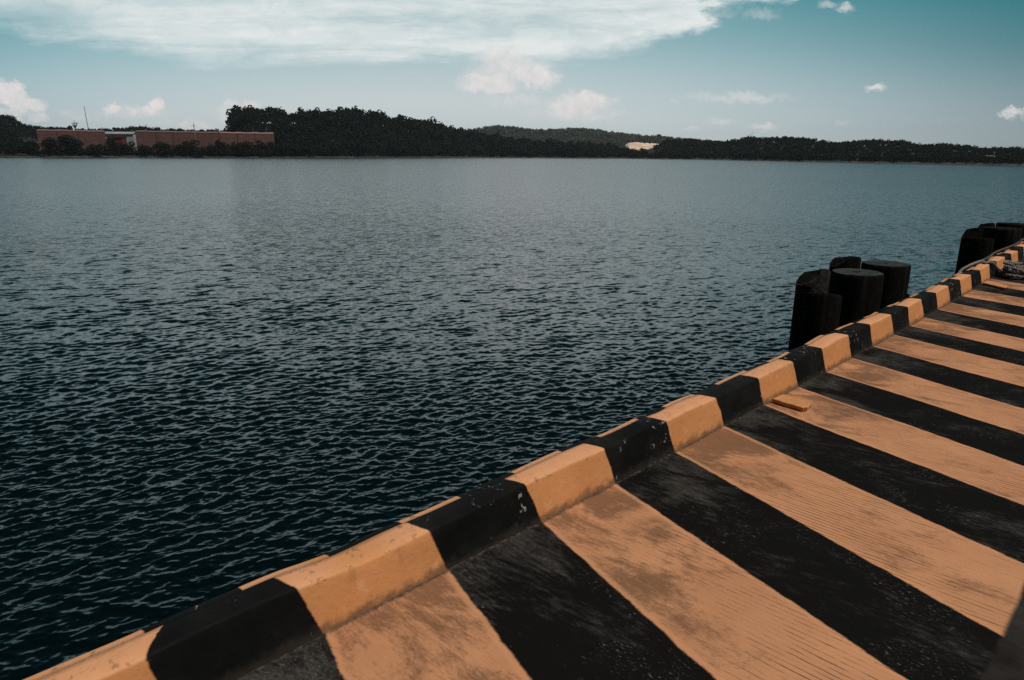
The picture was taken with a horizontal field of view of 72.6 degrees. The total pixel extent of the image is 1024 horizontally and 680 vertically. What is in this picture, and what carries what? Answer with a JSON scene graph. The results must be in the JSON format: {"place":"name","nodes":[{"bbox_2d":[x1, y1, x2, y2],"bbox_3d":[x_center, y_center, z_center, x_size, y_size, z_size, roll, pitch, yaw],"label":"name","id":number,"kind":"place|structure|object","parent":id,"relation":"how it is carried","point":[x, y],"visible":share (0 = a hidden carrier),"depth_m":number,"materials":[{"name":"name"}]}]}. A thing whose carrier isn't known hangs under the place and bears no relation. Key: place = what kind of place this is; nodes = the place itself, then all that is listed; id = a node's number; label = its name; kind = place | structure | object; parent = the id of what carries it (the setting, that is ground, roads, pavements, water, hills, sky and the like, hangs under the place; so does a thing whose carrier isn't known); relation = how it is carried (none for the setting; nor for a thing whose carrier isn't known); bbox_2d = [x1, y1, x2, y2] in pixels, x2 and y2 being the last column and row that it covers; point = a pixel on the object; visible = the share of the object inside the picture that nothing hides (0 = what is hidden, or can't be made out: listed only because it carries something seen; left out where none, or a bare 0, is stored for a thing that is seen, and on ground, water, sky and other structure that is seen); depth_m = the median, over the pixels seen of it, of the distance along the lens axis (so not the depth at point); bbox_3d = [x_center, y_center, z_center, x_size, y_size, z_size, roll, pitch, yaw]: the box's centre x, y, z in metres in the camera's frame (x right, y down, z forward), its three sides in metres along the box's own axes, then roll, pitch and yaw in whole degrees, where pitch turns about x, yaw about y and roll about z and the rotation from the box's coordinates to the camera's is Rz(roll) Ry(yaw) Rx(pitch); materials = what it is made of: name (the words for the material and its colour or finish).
{"place":"outdoors","nodes":[
{"label":"outdoors","id":0,"kind":"place"},
{"bbox_2d":[0,158,1023,679],"bbox_3d":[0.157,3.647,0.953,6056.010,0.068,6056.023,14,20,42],"label":"water","id":1,"kind":"structure","parent":0,"point":[218,376],"depth_m":15.75,"materials":[{"name":"blue liquid"}]},
{"bbox_2d":[788,268,829,350],"bbox_3d":[3.035,1.280,7.575,0.331,4.194,0.334,14,20,42],"label":"fender pile","id":2,"kind":"object","parent":1,"relation":"in","point":[816,281],"visible":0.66,"depth_m":6.96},
{"bbox_2d":[789,292,841,350],"bbox_3d":[2.633,1.569,6.548,0.405,4.161,0.408,14,20,42],"label":"fender pile","id":3,"kind":"object","parent":1,"relation":"in","point":[815,314],"visible":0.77,"depth_m":5.92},
{"bbox_2d":[828,256,860,289],"bbox_3d":[3.807,1.042,8.504,0.350,4.185,0.355,14,20,42],"label":"fender pile","id":4,"kind":"object","parent":1,"relation":"in","point":[846,262],"visible":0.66,"depth_m":7.87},
{"bbox_2d":[828,268,883,326],"bbox_3d":[3.209,1.402,7.049,0.489,4.233,0.480,14,20,42],"label":"fender pile","id":5,"kind":"object","parent":1,"relation":"in","point":[859,291],"visible":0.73,"depth_m":6.39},
{"bbox_2d":[861,260,910,308],"bbox_3d":[4.033,1.174,8.070,0.516,4.157,0.515,14,20,42],"label":"fender pile","id":6,"kind":"object","parent":1,"relation":"in","point":[896,281],"visible":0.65,"depth_m":7.38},
{"bbox_2d":[955,227,982,269],"bbox_3d":[7.804,0.075,12.306,0.360,4.141,0.364,14,20,42],"label":"fender pile","id":7,"kind":"object","parent":1,"relation":"in","point":[973,232],"visible":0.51,"depth_m":11.73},
{"bbox_2d":[955,238,994,273],"bbox_3d":[6.705,0.519,10.577,0.441,4.162,0.440,14,20,42],"label":"fender pile","id":8,"kind":"object","parent":1,"relation":"in","point":[971,250],"visible":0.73,"depth_m":9.95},
{"bbox_2d":[979,223,994,226],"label":"fender pile","id":9,"kind":"object","parent":1,"relation":"in","point":[987,225],"visible":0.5,"depth_m":12.88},
{"bbox_2d":[981,227,1021,255],"bbox_3d":[7.727,0.253,11.530,0.558,4.198,0.562,14,20,42],"label":"fender pile","id":10,"kind":"object","parent":1,"relation":"in","point":[1003,237],"visible":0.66,"depth_m":10.83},
{"bbox_2d":[995,222,1023,242],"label":"fender pile","id":11,"kind":"object","parent":1,"relation":"in","point":[1010,224],"visible":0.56,"depth_m":12.22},
{"bbox_2d":[0,156,1023,165],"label":"beach","id":12,"kind":"structure","parent":0,"point":[998,164],"depth_m":451.46,"materials":[{"name":"sand"}]},
{"bbox_2d":[134,144,151,155],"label":"bush","id":13,"kind":"object","parent":12,"relation":"on","point":[143,149],"visible":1,"depth_m":429.86,"materials":[{"name":"green plant"}]},
{"bbox_2d":[0,121,1023,163],"bbox_3d":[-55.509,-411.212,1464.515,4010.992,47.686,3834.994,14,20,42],"label":"hills","id":14,"kind":"structure","parent":0,"point":[24,139],"depth_m":591.04,"materials":[{"name":"green plant"}]},
{"bbox_2d":[0,114,39,155],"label":"wood","id":15,"kind":"object","parent":14,"relation":"on","point":[11,142],"visible":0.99,"depth_m":479.60,"materials":[{"name":"green plant"}]},
{"bbox_2d":[38,137,59,154],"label":"tree","id":16,"kind":"object","parent":14,"relation":"on","point":[47,145],"visible":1,"depth_m":393.37,"materials":[{"name":"green plant"}]},
{"bbox_2d":[49,134,77,152],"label":"tree","id":17,"kind":"object","parent":14,"relation":"on","point":[64,141],"visible":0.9,"depth_m":401.00,"materials":[{"name":"green plant"}]},
{"bbox_2d":[36,129,107,155],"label":"warehouse","id":18,"kind":"structure","parent":14,"relation":"on","point":[94,137],"depth_m":424.01,"materials":[{"name":"brown brick"}]},
{"bbox_2d":[66,139,86,155],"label":"tree","id":19,"kind":"object","parent":14,"relation":"on","point":[80,148],"visible":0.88,"depth_m":404.39,"materials":[{"name":"green plant"}]},
{"bbox_2d":[82,144,104,155],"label":"bush","id":20,"kind":"object","parent":14,"relation":"on","point":[95,150],"visible":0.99,"depth_m":410.03,"materials":[{"name":"green plant"}]},
{"bbox_2d":[101,146,114,155],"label":"tree","id":21,"kind":"object","parent":14,"relation":"on","point":[109,150],"visible":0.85,"depth_m":421.96,"materials":[{"name":"green plant"}]},
{"bbox_2d":[105,137,122,151],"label":"tree","id":22,"kind":"object","parent":14,"relation":"on","point":[112,146],"visible":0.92,"depth_m":424.68,"materials":[{"name":"green plant"}]},
{"bbox_2d":[106,136,126,155],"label":"hut","id":23,"kind":"object","parent":14,"relation":"on","point":[121,139],"visible":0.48,"depth_m":450.43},
{"bbox_2d":[105,132,136,152],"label":"shed","id":24,"kind":"structure","parent":14,"relation":"on","point":[131,136],"depth_m":525.16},
{"bbox_2d":[18,123,226,139],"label":"ridge wood","id":25,"kind":"object","parent":14,"relation":"on","point":[26,128],"visible":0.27,"depth_m":666.41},
{"bbox_2d":[120,141,138,155],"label":"tree","id":26,"kind":"object","parent":14,"relation":"on","point":[127,148],"visible":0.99,"depth_m":427.42,"materials":[{"name":"green plant"}]},
{"bbox_2d":[32,145,279,156],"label":"shore scrub","id":27,"kind":"object","parent":14,"relation":"on","point":[227,152],"visible":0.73,"depth_m":442.94,"materials":[{"name":"green plant"}]},
{"bbox_2d":[150,141,175,154],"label":"bush","id":28,"kind":"object","parent":14,"relation":"on","point":[162,147],"visible":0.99,"depth_m":430.90,"materials":[{"name":"green plant"}]},
{"bbox_2d":[135,130,218,155],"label":"warehouse","id":29,"kind":"structure","parent":14,"relation":"on","point":[151,138],"depth_m":465.56,"materials":[{"name":"brown brick"}]},
{"bbox_2d":[172,144,187,154],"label":"bush","id":30,"kind":"object","parent":14,"relation":"on","point":[178,149],"visible":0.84,"depth_m":442.07,"materials":[{"name":"green plant"}]},
{"bbox_2d":[179,140,206,155],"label":"bush","id":31,"kind":"object","parent":14,"relation":"on","point":[187,145],"visible":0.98,"depth_m":443.74,"materials":[{"name":"green plant"}]},
{"bbox_2d":[204,143,224,154],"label":"bush","id":32,"kind":"object","parent":14,"relation":"on","point":[210,148],"visible":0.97,"depth_m":458.75,"materials":[{"name":"green plant"}]},
{"bbox_2d":[214,139,224,146],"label":"tree","id":33,"kind":"object","parent":14,"relation":"on","point":[219,143],"visible":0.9,"depth_m":461.54,"materials":[{"name":"green plant"}]},
{"bbox_2d":[219,141,239,155],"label":"bush","id":34,"kind":"object","parent":14,"relation":"on","point":[228,146],"visible":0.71,"depth_m":463.45,"materials":[{"name":"green plant"}]},
{"bbox_2d":[227,118,242,131],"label":"tree","id":35,"kind":"object","parent":14,"relation":"on","point":[236,125],"visible":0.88,"depth_m":538.71,"materials":[{"name":"green plant"}]},
{"bbox_2d":[233,140,254,154],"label":"bush","id":36,"kind":"object","parent":14,"relation":"on","point":[246,145],"visible":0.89,"depth_m":463.68,"materials":[{"name":"green plant"}]},
{"bbox_2d":[238,113,250,131],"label":"tree","id":37,"kind":"object","parent":14,"relation":"on","point":[245,118],"visible":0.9,"depth_m":536.30,"materials":[{"name":"green plant"}]},
{"bbox_2d":[219,132,273,155],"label":"warehouse","id":38,"kind":"structure","parent":14,"relation":"on","point":[229,138],"depth_m":482.22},
{"bbox_2d":[248,112,255,131],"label":"tree","id":39,"kind":"object","parent":14,"relation":"on","point":[252,122],"visible":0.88,"depth_m":541.25,"materials":[{"name":"green plant"}]},
{"bbox_2d":[250,140,272,155],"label":"bush","id":40,"kind":"object","parent":14,"relation":"on","point":[261,146],"visible":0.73,"depth_m":469.69,"materials":[{"name":"green plant"}]},
{"bbox_2d":[259,114,270,132],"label":"tree","id":41,"kind":"object","parent":14,"relation":"on","point":[262,117],"visible":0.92,"depth_m":551.60,"materials":[{"name":"green plant"}]},
{"bbox_2d":[263,141,284,155],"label":"bush","id":42,"kind":"object","parent":14,"relation":"on","point":[275,146],"visible":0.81,"depth_m":477.37,"materials":[{"name":"green plant"}]},
{"bbox_2d":[333,106,347,116],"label":"tree","id":43,"kind":"object","parent":14,"relation":"on","point":[340,109],"visible":0.44,"depth_m":608.01,"materials":[{"name":"green plant"}]},
{"bbox_2d":[223,105,673,157],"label":"hill forest","id":44,"kind":"object","parent":14,"relation":"on","point":[310,123],"visible":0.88,"depth_m":616.15,"materials":[{"name":"green plant"}]},
{"bbox_2d":[469,125,722,151],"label":"scrub forest","id":45,"kind":"object","parent":14,"relation":"on","point":[621,138],"visible":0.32,"depth_m":1144.75,"materials":[{"name":"green plant"}]},
{"bbox_2d":[625,136,1023,163],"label":"forest","id":46,"kind":"object","parent":14,"relation":"on","point":[939,152],"visible":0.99,"depth_m":477.01,"materials":[{"name":"green plant"}]},
{"bbox_2d":[0,0,1023,151],"label":"sky","id":47,"kind":"structure","parent":0,"point":[923,72],"materials":[{"name":"blue"}]},
{"bbox_2d":[625,142,655,150],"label":"sand bank","id":48,"kind":"structure","parent":0,"point":[636,145],"depth_m":995.74,"materials":[{"name":"beige sand"}]},
{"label":"jetty slab","id":49,"kind":"structure","parent":0,"visible":0},
{"bbox_2d":[236,259,1023,679],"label":"jetty deck","id":50,"kind":"structure","parent":49,"relation":"on","point":[862,519],"depth_m":2.62,"materials":[{"name":"orange concrete"}]},
{"bbox_2d":[23,241,1023,679],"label":"kerb","id":51,"kind":"structure","parent":50,"relation":"on","point":[241,631],"depth_m":2.54,"materials":[{"name":"orange concrete"}]},
{"bbox_2d":[958,260,1014,274],"bbox_3d":[5.840,-0.717,8.579,1.934,0.484,0.415,-6,16,-23],"label":"mooring rope","id":52,"kind":"object","parent":51,"relation":"on","point":[983,262],"visible":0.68,"depth_m":8.62,"materials":[{"name":"grey fabric"}]},
{"bbox_2d":[970,238,1023,266],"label":"mooring line","id":53,"kind":"object","parent":51,"relation":"on","point":[997,251],"visible":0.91,"depth_m":9.82,"materials":[{"name":"fabric"}]},
{"bbox_2d":[772,394,811,410],"bbox_3d":[1.708,0.382,4.244,0.220,0.029,0.150,14,20,42],"label":"plank","id":54,"kind":"object","parent":50,"relation":"on","point":[793,402],"visible":1,"depth_m":4.22,"materials":[{"name":"orange paint"}]},
{"bbox_2d":[983,281,1007,289],"bbox_3d":[5.662,-0.644,8.176,0.162,0.029,0.497,0,15,-2],"label":"plank","id":55,"kind":"object","parent":50,"relation":"on","point":[995,285],"visible":1,"depth_m":8.14,"materials":[{"name":"orange paint"}]},
{"bbox_2d":[998,260,1023,277],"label":"rope coil","id":56,"kind":"object","parent":50,"relation":"on","point":[1018,273],"visible":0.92,"depth_m":8.70,"materials":[{"name":"grey fabric"}]},
{"bbox_2d":[1002,265,1023,273],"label":"rope knot","id":57,"kind":"object","parent":50,"relation":"on","point":[1008,272],"visible":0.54,"depth_m":8.78,"materials":[{"name":"grey fabric"}]}
]}

